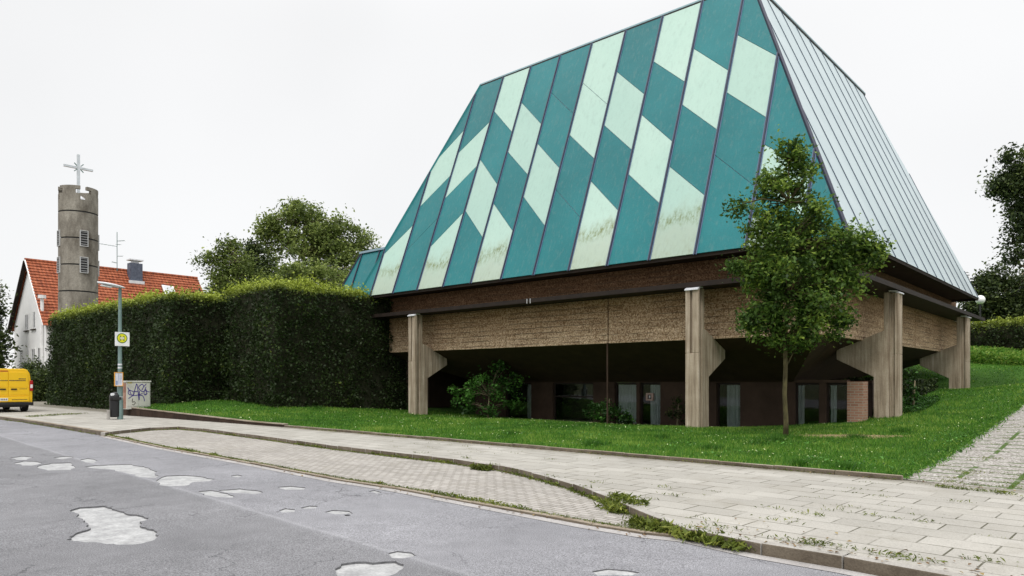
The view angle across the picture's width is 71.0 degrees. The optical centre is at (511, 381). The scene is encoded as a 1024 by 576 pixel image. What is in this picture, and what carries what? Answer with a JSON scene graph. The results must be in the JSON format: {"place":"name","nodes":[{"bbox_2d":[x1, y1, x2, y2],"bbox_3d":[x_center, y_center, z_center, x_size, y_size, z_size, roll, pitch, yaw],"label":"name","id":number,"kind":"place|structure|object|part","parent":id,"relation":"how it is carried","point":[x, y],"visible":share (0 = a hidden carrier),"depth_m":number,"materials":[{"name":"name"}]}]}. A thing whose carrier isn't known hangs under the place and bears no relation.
{"place":"outdoors","nodes":[
{"label":"outdoors","id":0,"kind":"place"},
{"bbox_2d":[115,430,654,530],"bbox_3d":[-4.444,1.567,15.224,19.910,0.089,2.680,0,0,44],"label":"parking bay","id":1,"kind":"object","parent":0,"point":[498,486],"visible":0.78,"depth_m":12.69,"materials":[{"name":"grey stone"}]},
{"bbox_2d":[0,420,850,575],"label":"road","id":2,"kind":"structure","parent":0,"point":[237,534],"depth_m":7.77,"materials":[{"name":"grey asphalt"}]},
{"bbox_2d":[13,457,31,459],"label":"road patch","id":3,"kind":"object","parent":2,"relation":"on","point":[21,458],"visible":0.77,"depth_m":14.84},
{"bbox_2d":[14,461,40,465],"bbox_3d":[-9.390,1.589,13.932,1.029,0.005,0.424,0,0,42],"label":"road patch","id":4,"kind":"object","parent":2,"relation":"on","point":[25,463],"visible":0.89,"depth_m":13.97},
{"bbox_2d":[37,463,74,469],"bbox_3d":[-8.522,1.593,13.410,0.581,0.007,1.450,0,0,-36],"label":"road patch","id":5,"kind":"object","parent":2,"relation":"on","point":[62,466],"visible":0.91,"depth_m":13.50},
{"bbox_2d":[81,459,95,462],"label":"road patch","id":6,"kind":"object","parent":2,"relation":"on","point":[89,460],"visible":0.89,"depth_m":14.51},
{"bbox_2d":[67,506,158,539],"bbox_3d":[-4.584,1.620,8.197,0.834,0.032,2.668,0,0,-31],"label":"road patch rim","id":7,"kind":"object","parent":2,"relation":"on","point":[113,510],"visible":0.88,"depth_m":8.68,"materials":[{"name":"asphalt"}]},
{"bbox_2d":[71,507,156,544],"bbox_3d":[-4.584,1.630,8.197,0.834,0.012,2.668,0,0,-31],"label":"road patch","id":8,"kind":"object","parent":2,"relation":"on","point":[108,526],"visible":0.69,"depth_m":7.94,"materials":[{"name":"grey asphalt"}]},
{"bbox_2d":[86,464,157,475],"bbox_3d":[-6.827,1.595,12.888,2.642,0.024,0.772,0,0,42],"label":"road patch rim","id":9,"kind":"object","parent":2,"relation":"on","point":[121,464],"visible":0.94,"depth_m":13.66,"materials":[{"name":"asphalt"}]},
{"bbox_2d":[89,465,157,477],"bbox_3d":[-6.827,1.601,12.888,2.642,0.012,0.772,0,0,42],"label":"road patch","id":10,"kind":"object","parent":2,"relation":"on","point":[140,471],"visible":0.87,"depth_m":13.10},
{"bbox_2d":[156,475,209,483],"bbox_3d":[-5.407,1.603,11.674,1.375,0.018,0.904,0,0,42],"label":"road patch rim","id":11,"kind":"object","parent":2,"relation":"on","point":[183,475],"visible":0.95,"depth_m":12.17,"materials":[{"name":"asphalt"}]},
{"bbox_2d":[157,476,212,485],"bbox_3d":[-5.407,1.609,11.674,1.375,0.006,0.904,0,0,42],"label":"road patch","id":12,"kind":"object","parent":2,"relation":"on","point":[175,480],"visible":0.91,"depth_m":11.71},
{"bbox_2d":[199,491,232,497],"bbox_3d":[-4.229,1.617,10.254,0.900,0.004,0.311,0,0,42],"label":"road patch","id":13,"kind":"object","parent":2,"relation":"on","point":[214,493],"visible":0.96,"depth_m":10.31,"materials":[{"name":"grey asphalt"}]},
{"bbox_2d":[199,490,233,496],"bbox_3d":[-4.229,1.611,10.254,0.900,0.016,0.311,0,0,42],"label":"road patch rim","id":14,"kind":"object","parent":2,"relation":"on","point":[216,491],"visible":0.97,"depth_m":10.53,"materials":[{"name":"asphalt"}]},
{"bbox_2d":[219,489,262,492],"bbox_3d":[-3.971,1.611,10.529,0.787,0.016,0.364,0,0,27],"label":"road patch rim","id":15,"kind":"object","parent":2,"relation":"on","point":[241,489],"visible":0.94,"depth_m":10.67,"materials":[{"name":"asphalt"}]},
{"bbox_2d":[222,489,261,493],"bbox_3d":[-3.971,1.617,10.529,0.787,0.004,0.364,0,0,27],"label":"road patch","id":16,"kind":"object","parent":2,"relation":"on","point":[242,491],"visible":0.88,"depth_m":10.58,"materials":[{"name":"grey asphalt"}]},
{"bbox_2d":[281,509,294,511],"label":"road patch","id":17,"kind":"object","parent":2,"relation":"on","point":[285,510],"visible":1,"depth_m":9.07,"materials":[{"name":"grey asphalt"}]},
{"bbox_2d":[280,487,304,489],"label":"road patch","id":18,"kind":"object","parent":2,"relation":"on","point":[291,488],"visible":0.86,"depth_m":10.89,"materials":[{"name":"grey asphalt"}]},
{"bbox_2d":[327,511,351,513],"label":"road patch","id":19,"kind":"object","parent":2,"relation":"on","point":[337,512],"visible":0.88,"depth_m":8.95,"materials":[{"name":"grey asphalt"}]},
{"bbox_2d":[336,563,402,575],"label":"road patch","id":20,"kind":"object","parent":2,"relation":"on","point":[389,569],"visible":0.81,"depth_m":6.27,"materials":[{"name":"grey asphalt"}]},
{"bbox_2d":[335,561,403,569],"bbox_3d":[-1.242,1.637,6.204,0.593,0.023,0.600,0,0,-4],"label":"road patch rim","id":21,"kind":"object","parent":2,"relation":"on","point":[371,563],"visible":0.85,"depth_m":6.48,"materials":[{"name":"asphalt"}]},
{"bbox_2d":[389,552,413,557],"bbox_3d":[-1.050,1.638,6.754,0.276,0.001,0.257,0,0,42],"label":"road patch","id":22,"kind":"object","parent":2,"relation":"on","point":[399,555],"visible":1,"depth_m":6.77,"materials":[{"name":"grey asphalt"}]},
{"bbox_2d":[389,551,415,555],"bbox_3d":[-1.050,1.632,6.754,0.276,0.013,0.257,0,0,42],"label":"road patch rim","id":23,"kind":"object","parent":2,"relation":"on","point":[402,552],"visible":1,"depth_m":6.86,"materials":[{"name":"asphalt"}]},
{"bbox_2d":[99,436,875,575],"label":"gutter strip","id":24,"kind":"object","parent":2,"relation":"on","point":[796,563],"visible":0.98,"depth_m":8.22,"materials":[{"name":"concrete"}]},
{"bbox_2d":[104,428,1023,575],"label":"fallen leaves","id":25,"kind":"object","parent":24,"relation":"on","point":[698,524],"visible":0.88,"depth_m":7.40,"materials":[{"name":"brown plant"}]},
{"bbox_2d":[594,570,636,574],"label":"road patch","id":26,"kind":"object","parent":2,"relation":"on","point":[609,572],"visible":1,"depth_m":6.17,"materials":[{"name":"grey asphalt"}]},
{"bbox_2d":[592,569,638,572],"bbox_3d":[0.895,1.641,6.173,0.409,0.014,0.223,0,0,-1],"label":"road patch rim","id":27,"kind":"object","parent":2,"relation":"on","point":[615,570],"visible":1,"depth_m":6.24,"materials":[{"name":"asphalt"}]},
{"bbox_2d":[0,400,1023,575],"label":"pavement","id":28,"kind":"structure","parent":0,"point":[950,538],"depth_m":9.43,"materials":[{"name":"concrete"}]},
{"bbox_2d":[0,369,32,410],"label":"van","id":29,"kind":"object","parent":28,"relation":"on","point":[16,387],"visible":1,"depth_m":32.24,"materials":[{"name":"yellow paint"}]},
{"bbox_3d":[-22.728,0.099,31.712,0.058,1.080,0.792,0,0,42],"label":"door","id":30,"kind":"part","parent":29,"relation":"part of","materials":[{"name":"yellow paint"}]},
{"bbox_3d":[-22.192,0.099,32.316,0.058,1.080,0.792,0,0,42],"label":"door","id":31,"kind":"part","parent":29,"relation":"part of","materials":[{"name":"yellow paint"}]},
{"bbox_2d":[97,281,124,418],"bbox_3d":[-14.913,-1.095,26.682,0.380,5.191,0.920,0,0,42],"label":"street lamp","id":32,"kind":"object","parent":28,"relation":"on","point":[119,388],"visible":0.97,"depth_m":26.87,"materials":[{"name":"grey metal"}]},
{"bbox_2d":[114,372,122,385],"bbox_3d":[-14.682,-0.100,26.785,0.080,0.520,0.300,0,0,42],"label":"timetable board","id":33,"kind":"object","parent":32,"relation":"attached to","point":[118,378],"visible":1,"depth_m":26.76,"materials":[{"name":"paper"}]},
{"bbox_2d":[115,332,129,345],"bbox_3d":[-14.644,-1.600,26.931,0.162,0.520,0.510,0,0,42],"label":"bus stop sign","id":34,"kind":"object","parent":32,"relation":"attached to","point":[122,338],"visible":1,"depth_m":26.88,"materials":[{"name":"silver metal"}]},
{"bbox_2d":[107,392,120,419],"bbox_3d":[-14.865,0.899,26.907,0.427,1.040,0.530,0,0,42],"label":"litter bin","id":35,"kind":"object","parent":28,"relation":"on","point":[114,400],"visible":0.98,"depth_m":26.73,"materials":[{"name":"black plastic"}]},
{"bbox_2d":[0,0,1023,368],"label":"sky","id":36,"kind":"structure","parent":0,"point":[189,118],"materials":[{"name":"white"}]},
{"bbox_2d":[175,418,944,554],"bbox_3d":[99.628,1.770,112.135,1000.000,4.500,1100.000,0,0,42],"label":"ground","id":37,"kind":"structure","parent":0,"point":[573,420],"depth_m":30.60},
{"bbox_2d":[0,279,26,368],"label":"dark tree","id":38,"kind":"object","parent":37,"relation":"on","point":[3,344],"visible":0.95,"depth_m":60.73,"materials":[{"name":"green plant"}]},
{"bbox_2d":[9,355,49,390],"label":"shrub","id":39,"kind":"object","parent":37,"relation":"on","point":[37,364],"visible":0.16,"depth_m":49.65,"materials":[{"name":"green plant"}]},
{"bbox_2d":[24,366,52,400],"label":"shrub","id":40,"kind":"object","parent":37,"relation":"on","point":[39,392],"visible":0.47,"depth_m":47.39,"materials":[{"name":"green plant"}]},
{"bbox_2d":[0,416,109,434],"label":"kerb","id":41,"kind":"structure","parent":37,"relation":"on","point":[88,430],"depth_m":23.75,"materials":[{"name":"concrete"}]},
{"bbox_2d":[57,154,98,312],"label":"bell tower","id":42,"kind":"structure","parent":37,"relation":"on","point":[78,250],"depth_m":50.99,"materials":[{"name":"concrete"}]},
{"bbox_2d":[57,230,60,246],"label":"louvre window","id":43,"kind":"structure","parent":42,"relation":"in","point":[58,231],"depth_m":51.09,"materials":[{"name":"grey metal"}]},
{"bbox_2d":[57,256,60,272],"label":"louvre window","id":44,"kind":"structure","parent":42,"relation":"in","point":[58,258],"depth_m":51.07,"materials":[{"name":"grey metal"}]},
{"bbox_2d":[79,230,87,246],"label":"louvre window","id":45,"kind":"structure","parent":42,"relation":"in","point":[83,237],"depth_m":51.12,"materials":[{"name":"grey metal"}]},
{"bbox_2d":[79,256,87,272],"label":"louvre window","id":46,"kind":"structure","parent":42,"relation":"in","point":[83,264],"depth_m":51.11,"materials":[{"name":"grey metal"}]},
{"bbox_2d":[7,240,202,368],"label":"house","id":47,"kind":"structure","parent":37,"relation":"on","point":[35,305],"depth_m":63.26,"materials":[{"name":"red tile"}]},
{"bbox_2d":[18,350,22,364],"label":"window","id":48,"kind":"structure","parent":47,"relation":"in","point":[21,355],"depth_m":63.56,"materials":[{"name":"white paint"}]},
{"bbox_2d":[23,313,28,331],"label":"window","id":49,"kind":"structure","parent":47,"relation":"in","point":[26,315],"depth_m":62.49,"materials":[{"name":"grey glass"}]},
{"bbox_2d":[25,348,28,362],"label":"window","id":50,"kind":"structure","parent":47,"relation":"in","point":[26,350],"depth_m":62.59,"materials":[{"name":"white paint"}]},
{"bbox_2d":[30,311,35,329],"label":"window","id":51,"kind":"structure","parent":47,"relation":"in","point":[33,312],"depth_m":61.11,"materials":[{"name":"white paint"}]},
{"bbox_2d":[32,348,34,362],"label":"window","id":52,"kind":"structure","parent":47,"relation":"in","point":[33,349],"depth_m":61.25,"materials":[{"name":"white paint"}]},
{"bbox_2d":[43,282,230,409],"bbox_3d":[-19.618,-1.397,37.687,17.299,6.194,4.458,0,0,42],"label":"hedge","id":53,"kind":"object","parent":37,"relation":"on","point":[171,352],"visible":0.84,"depth_m":32.90,"materials":[{"name":"green plant"}]},
{"bbox_2d":[190,279,243,297],"bbox_3d":[-14.906,-1.993,37.152,5.078,6.886,5.084,0,0,42],"label":"hazel bush","id":54,"kind":"object","parent":37,"relation":"on","point":[215,291],"depth_m":36.71,"materials":[{"name":"green plant"}]},
{"bbox_2d":[186,232,267,294],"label":"broadleaf tree","id":55,"kind":"object","parent":37,"relation":"on","point":[237,268],"visible":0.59,"depth_m":47.46,"materials":[{"name":"green plant"}]},
{"bbox_2d":[239,235,285,281],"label":"tree","id":56,"kind":"object","parent":37,"relation":"on","point":[266,263],"visible":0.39,"depth_m":52.59,"materials":[{"name":"green plant"}]},
{"bbox_2d":[250,255,354,288],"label":"broadleaf tree","id":57,"kind":"object","parent":37,"relation":"on","point":[329,274],"visible":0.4,"depth_m":46.02,"materials":[{"name":"green plant"}]},
{"bbox_2d":[241,195,377,282],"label":"broadleaf tree","id":58,"kind":"object","parent":37,"relation":"on","point":[323,241],"visible":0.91,"depth_m":54.88,"materials":[{"name":"green plant"}]},
{"bbox_2d":[348,221,381,250],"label":"tree","id":59,"kind":"object","parent":37,"relation":"on","point":[366,238],"visible":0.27,"depth_m":57.77,"materials":[{"name":"green plant"}]},
{"bbox_2d":[107,435,681,538],"bbox_3d":[-4.933,1.629,13.895,18.681,0.211,0.322,0,0,44],"label":"bay edging","id":60,"kind":"object","parent":37,"relation":"on","point":[583,522],"visible":0.38,"depth_m":9.74,"materials":[{"name":"concrete"}]},
{"bbox_2d":[101,426,695,539],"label":"kerb","id":61,"kind":"structure","parent":37,"relation":"on","point":[635,509],"depth_m":13.88,"materials":[{"name":"concrete"}]},
{"bbox_2d":[3,412,1023,566],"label":"weeds","id":62,"kind":"object","parent":37,"relation":"on","point":[615,506],"visible":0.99,"depth_m":9.08,"materials":[{"name":"green plant"}]},
{"bbox_2d":[340,0,984,427],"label":"church building","id":63,"kind":"structure","parent":37,"relation":"on","point":[566,234],"depth_m":26.73,"materials":[{"name":"metal"}]},
{"bbox_2d":[507,383,530,417],"bbox_3d":[0.682,1.141,33.632,1.971,2.218,0.950,0,0,42],"label":"window","id":64,"kind":"structure","parent":63,"relation":"in","point":[526,389],"depth_m":34.23,"materials":[{"name":"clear glass"}]},
{"bbox_2d":[554,383,592,419],"bbox_3d":[3.010,1.141,31.563,2.586,2.218,0.950,0,0,42],"label":"window","id":65,"kind":"structure","parent":63,"relation":"in","point":[576,396],"depth_m":32.16,"materials":[{"name":"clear glass"}]},
{"bbox_2d":[616,383,650,423],"bbox_3d":[5.021,1.141,29.777,1.448,2.218,0.950,0,0,42],"label":"window","id":66,"kind":"structure","parent":63,"relation":"in","point":[627,392],"depth_m":29.60,"materials":[{"name":"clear glass"}]},
{"bbox_2d":[641,383,659,424],"bbox_3d":[5.878,1.141,29.016,1.346,2.218,0.950,0,0,42],"label":"window","id":67,"kind":"structure","parent":63,"relation":"in","point":[654,387],"depth_m":28.71,"materials":[{"name":"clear glass"}]},
{"bbox_2d":[718,383,739,426],"bbox_3d":[8.339,1.141,26.829,1.331,2.218,0.950,0,0,42],"label":"window","id":68,"kind":"structure","parent":63,"relation":"in","point":[731,391],"depth_m":26.52,"materials":[{"name":"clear glass"}]},
{"bbox_2d":[796,383,830,424],"bbox_3d":[10.457,1.141,24.947,1.221,2.218,0.950,0,0,42],"label":"window","id":69,"kind":"structure","parent":63,"relation":"in","point":[807,394],"depth_m":25.26,"materials":[{"name":"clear glass"}]},
{"bbox_2d":[827,383,872,422],"bbox_3d":[11.290,1.141,24.207,1.356,2.218,0.950,0,0,42],"label":"window","id":70,"kind":"structure","parent":63,"relation":"in","point":[838,399],"depth_m":24.15,"materials":[{"name":"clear glass"}]},
{"bbox_2d":[691,527,970,575],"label":"kerb","id":71,"kind":"structure","parent":37,"relation":"on","point":[862,564],"depth_m":6.34,"materials":[{"name":"concrete"}]},
{"bbox_2d":[956,256,1023,325],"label":"broadleaf tree","id":72,"kind":"object","parent":37,"relation":"on","point":[991,286],"visible":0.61,"depth_m":55.27,"materials":[{"name":"green plant"}]},
{"bbox_2d":[139,360,1023,474],"bbox_3d":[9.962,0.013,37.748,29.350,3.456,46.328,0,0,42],"label":"lawn","id":73,"kind":"structure","parent":0,"point":[513,414],"depth_m":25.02,"materials":[{"name":"green plant"}]},
{"bbox_2d":[123,381,150,408],"bbox_3d":[-15.559,0.538,29.756,0.450,1.165,1.000,0,0,42],"label":"utility cabinet","id":74,"kind":"object","parent":73,"relation":"on","point":[136,393],"visible":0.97,"depth_m":29.56,"materials":[{"name":"grey metal"}]},
{"bbox_3d":[-15.408,0.511,29.619,0.015,0.978,0.879,0,0,42],"label":"door","id":75,"kind":"part","parent":74,"relation":"part of","materials":[{"name":"grey metal"}]},
{"bbox_2d":[123,407,287,426],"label":"retaining wall","id":76,"kind":"structure","parent":73,"relation":"on","point":[141,412],"depth_m":26.69,"materials":[{"name":"concrete"}]},
{"bbox_2d":[217,271,408,409],"bbox_3d":[-8.917,-1.647,33.441,4.788,6.393,7.989,0,0,42],"label":"hedge","id":77,"kind":"object","parent":73,"relation":"on","point":[296,344],"visible":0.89,"depth_m":31.45,"materials":[{"name":"green plant"}]},
{"bbox_2d":[447,359,529,417],"bbox_3d":[-1.071,0.329,31.095,3.392,2.786,2.656,0,0,42],"label":"bush","id":78,"kind":"object","parent":73,"relation":"on","point":[491,392],"visible":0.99,"depth_m":31.08,"materials":[{"name":"green plant"}]},
{"bbox_2d":[284,425,902,479],"bbox_3d":[-0.739,1.505,17.123,18.138,0.263,0.080,0,0,42],"label":"lawn edging","id":79,"kind":"object","parent":73,"relation":"on","point":[846,473],"visible":0.46,"depth_m":14.01,"materials":[{"name":"concrete"}]},
{"bbox_2d":[166,372,1022,468],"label":"clover","id":80,"kind":"object","parent":73,"relation":"on","point":[695,431],"visible":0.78,"depth_m":18.54,"materials":[{"name":"green plant"}]},
{"bbox_2d":[582,398,635,424],"bbox_3d":[3.727,1.262,27.326,1.938,1.310,1.550,0,0,-23],"label":"bush","id":81,"kind":"object","parent":73,"relation":"on","point":[624,417],"visible":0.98,"depth_m":27.21,"materials":[{"name":"green plant"}]},
{"bbox_2d":[222,367,1012,469],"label":"daisies","id":82,"kind":"object","parent":73,"relation":"on","point":[692,425],"visible":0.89,"depth_m":20.22,"materials":[{"name":"white plant"}]},
{"bbox_2d":[665,395,684,425],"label":"bush","id":83,"kind":"object","parent":73,"relation":"on","point":[677,413],"visible":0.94,"depth_m":27.17,"materials":[{"name":"green plant"}]},
{"bbox_2d":[767,432,806,439],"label":"grass tufts","id":84,"kind":"object","parent":73,"relation":"on","point":[784,436],"visible":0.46,"depth_m":17.80,"materials":[{"name":"green plant"}]},
{"bbox_2d":[715,124,896,435],"bbox_3d":[7.297,-2.406,17.892,4.345,7.841,2.771,0,0,15],"label":"young tree","id":85,"kind":"object","parent":73,"relation":"on","point":[822,268],"visible":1,"depth_m":17.66,"materials":[{"name":"green plant"}]},
{"bbox_2d":[800,434,909,438],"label":"bare soil","id":86,"kind":"structure","parent":73,"relation":"on","point":[877,436],"depth_m":18.16,"materials":[{"name":"brown soil"}]},
{"bbox_2d":[836,376,938,396],"bbox_3d":[14.944,0.287,29.320,3.938,1.054,2.851,0,0,42],"label":"ivy","id":87,"kind":"object","parent":73,"relation":"on","point":[924,386],"visible":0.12,"depth_m":28.20,"materials":[{"name":"green plant"}]},
{"bbox_2d":[873,394,939,414],"bbox_3d":[13.693,0.829,25.356,2.086,0.773,2.973,0,0,42],"label":"ground cover","id":88,"kind":"object","parent":73,"relation":"on","point":[919,404],"visible":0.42,"depth_m":24.68,"materials":[{"name":"green plant"}]},
{"bbox_2d":[902,367,923,406],"bbox_3d":[13.678,0.278,24.621,0.812,1.584,0.668,0,0,42],"label":"bush","id":89,"kind":"object","parent":73,"relation":"on","point":[912,390],"visible":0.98,"depth_m":24.54,"materials":[{"name":"green plant"}]},
{"bbox_2d":[880,393,1023,479],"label":"edge grass","id":90,"kind":"structure","parent":73,"relation":"on","point":[947,452],"depth_m":14.77,"materials":[{"name":"green plant"}]},
{"bbox_2d":[975,295,984,315],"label":"globe lamp","id":91,"kind":"object","parent":73,"relation":"on","point":[981,300],"visible":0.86,"depth_m":45.86,"materials":[{"name":"white glass"}]},
{"bbox_2d":[970,313,1023,354],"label":"hedge","id":92,"kind":"object","parent":73,"relation":"on","point":[1008,333],"visible":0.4,"depth_m":39.78,"materials":[{"name":"green plant"}]},
{"bbox_2d":[970,345,1023,365],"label":"tall grass","id":93,"kind":"structure","parent":73,"relation":"on","point":[994,354],"depth_m":37.80,"materials":[{"name":"green plant"}]},
{"bbox_2d":[975,142,1023,271],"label":"tall tree","id":94,"kind":"object","parent":73,"relation":"on","point":[1006,185],"visible":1,"depth_m":29.81,"materials":[{"name":"green plant"}]},
{"bbox_2d":[903,406,1023,489],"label":"path","id":95,"kind":"structure","parent":0,"point":[1013,454],"depth_m":12.93,"materials":[{"name":"grey stone"}]}
]}

